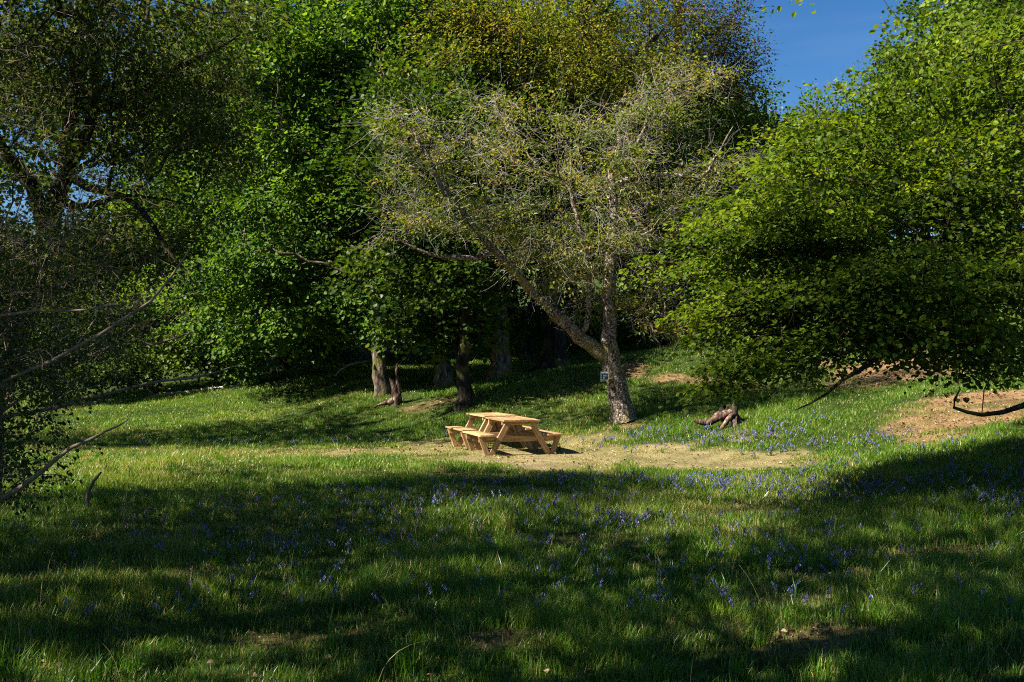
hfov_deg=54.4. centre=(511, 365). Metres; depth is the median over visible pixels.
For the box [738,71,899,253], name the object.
beech tree
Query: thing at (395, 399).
tree stump
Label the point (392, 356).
woodland tree
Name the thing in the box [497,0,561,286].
woodland tree
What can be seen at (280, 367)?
woodland tree
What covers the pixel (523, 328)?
ash tree
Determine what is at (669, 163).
hazel tree
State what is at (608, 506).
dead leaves
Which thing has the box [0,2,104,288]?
woodland tree
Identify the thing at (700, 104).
woodland tree
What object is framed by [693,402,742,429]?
tree stump
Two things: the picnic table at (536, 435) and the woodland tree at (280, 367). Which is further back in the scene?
the woodland tree at (280, 367)
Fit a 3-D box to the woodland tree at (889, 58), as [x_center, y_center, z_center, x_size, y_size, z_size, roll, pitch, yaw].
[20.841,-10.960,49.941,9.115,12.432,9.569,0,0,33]
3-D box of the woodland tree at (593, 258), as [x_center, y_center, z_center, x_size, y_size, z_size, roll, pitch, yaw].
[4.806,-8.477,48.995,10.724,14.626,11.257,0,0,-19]
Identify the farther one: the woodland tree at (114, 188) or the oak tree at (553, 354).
the woodland tree at (114, 188)
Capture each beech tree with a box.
[649,84,814,321]
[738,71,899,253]
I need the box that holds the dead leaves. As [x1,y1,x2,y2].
[0,332,1023,681]
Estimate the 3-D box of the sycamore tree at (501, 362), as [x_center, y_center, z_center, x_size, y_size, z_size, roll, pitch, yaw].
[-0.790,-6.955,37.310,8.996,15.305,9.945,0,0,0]
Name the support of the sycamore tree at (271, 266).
on the ground at (702, 458)
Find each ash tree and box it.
[0,0,320,491]
[286,34,554,411]
[471,190,634,362]
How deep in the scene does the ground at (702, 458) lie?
20.46 m
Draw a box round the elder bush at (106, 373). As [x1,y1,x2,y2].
[0,262,194,405]
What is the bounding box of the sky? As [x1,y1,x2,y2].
[0,0,1023,257]
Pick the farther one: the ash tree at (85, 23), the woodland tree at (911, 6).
the woodland tree at (911, 6)
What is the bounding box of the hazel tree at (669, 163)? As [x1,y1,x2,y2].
[568,104,761,348]
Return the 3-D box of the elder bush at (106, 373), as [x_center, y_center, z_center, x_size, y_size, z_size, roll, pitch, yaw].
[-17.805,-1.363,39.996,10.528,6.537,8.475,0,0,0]
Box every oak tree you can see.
[369,0,726,371]
[580,0,785,343]
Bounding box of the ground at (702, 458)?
[0,230,1023,681]
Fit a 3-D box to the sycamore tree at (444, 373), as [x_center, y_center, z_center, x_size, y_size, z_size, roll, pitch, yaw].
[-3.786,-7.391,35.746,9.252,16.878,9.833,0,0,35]
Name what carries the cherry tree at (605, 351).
on the ground at (702, 458)
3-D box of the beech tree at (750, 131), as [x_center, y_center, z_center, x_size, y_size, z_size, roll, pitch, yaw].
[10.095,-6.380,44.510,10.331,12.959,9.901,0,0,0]
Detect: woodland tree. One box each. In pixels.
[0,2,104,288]
[1,0,289,192]
[101,171,247,373]
[178,60,346,371]
[279,1,541,360]
[319,0,594,354]
[451,0,634,347]
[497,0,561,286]
[501,0,710,320]
[565,57,713,288]
[593,28,765,303]
[694,69,789,196]
[831,98,891,229]
[835,29,1012,236]
[860,0,1021,185]
[914,0,1023,185]
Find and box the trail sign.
[600,372,608,379]
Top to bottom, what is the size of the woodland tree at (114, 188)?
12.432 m
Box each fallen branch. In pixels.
[141,383,248,399]
[334,360,368,375]
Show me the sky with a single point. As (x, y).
(823, 43)
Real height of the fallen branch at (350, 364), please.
0.624 m
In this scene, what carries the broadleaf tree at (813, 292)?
on the ground at (702, 458)
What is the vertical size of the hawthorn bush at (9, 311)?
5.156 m
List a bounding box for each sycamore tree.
[114,0,433,396]
[266,0,533,387]
[382,0,614,379]
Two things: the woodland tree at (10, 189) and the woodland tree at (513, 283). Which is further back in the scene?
the woodland tree at (513, 283)
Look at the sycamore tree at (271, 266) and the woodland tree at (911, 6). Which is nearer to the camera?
the sycamore tree at (271, 266)
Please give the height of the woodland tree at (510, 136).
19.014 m
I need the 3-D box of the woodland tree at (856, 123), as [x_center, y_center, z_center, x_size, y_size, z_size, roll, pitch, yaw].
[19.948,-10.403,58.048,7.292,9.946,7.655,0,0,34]
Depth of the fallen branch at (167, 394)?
39.93 m
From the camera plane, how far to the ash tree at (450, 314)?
29.74 m
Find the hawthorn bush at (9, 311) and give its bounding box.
[0,9,240,549]
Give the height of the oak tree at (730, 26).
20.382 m
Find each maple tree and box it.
[0,0,287,394]
[109,0,385,390]
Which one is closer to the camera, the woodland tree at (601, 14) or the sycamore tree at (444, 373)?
the sycamore tree at (444, 373)
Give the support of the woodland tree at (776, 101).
on the ground at (702, 458)
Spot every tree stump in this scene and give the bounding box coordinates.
[373,363,401,407]
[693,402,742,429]
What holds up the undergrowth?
on the ground at (702, 458)
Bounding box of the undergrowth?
[0,412,1023,630]
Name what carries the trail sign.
attached to the cherry tree at (605, 351)
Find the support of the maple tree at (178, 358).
on the ground at (702, 458)
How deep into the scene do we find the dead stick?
13.18 m
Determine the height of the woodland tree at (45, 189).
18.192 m
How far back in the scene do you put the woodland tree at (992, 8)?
47.84 m
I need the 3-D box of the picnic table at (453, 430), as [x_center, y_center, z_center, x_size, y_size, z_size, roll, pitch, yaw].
[-0.470,1.542,23.350,1.860,0.814,1.460,0,0,-19]
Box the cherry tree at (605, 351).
[331,35,784,423]
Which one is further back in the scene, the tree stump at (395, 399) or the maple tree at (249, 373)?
the maple tree at (249, 373)
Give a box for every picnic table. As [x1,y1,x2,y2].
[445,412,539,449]
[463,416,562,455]
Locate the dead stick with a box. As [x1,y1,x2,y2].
[85,472,101,506]
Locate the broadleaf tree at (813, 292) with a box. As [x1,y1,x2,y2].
[618,0,1023,421]

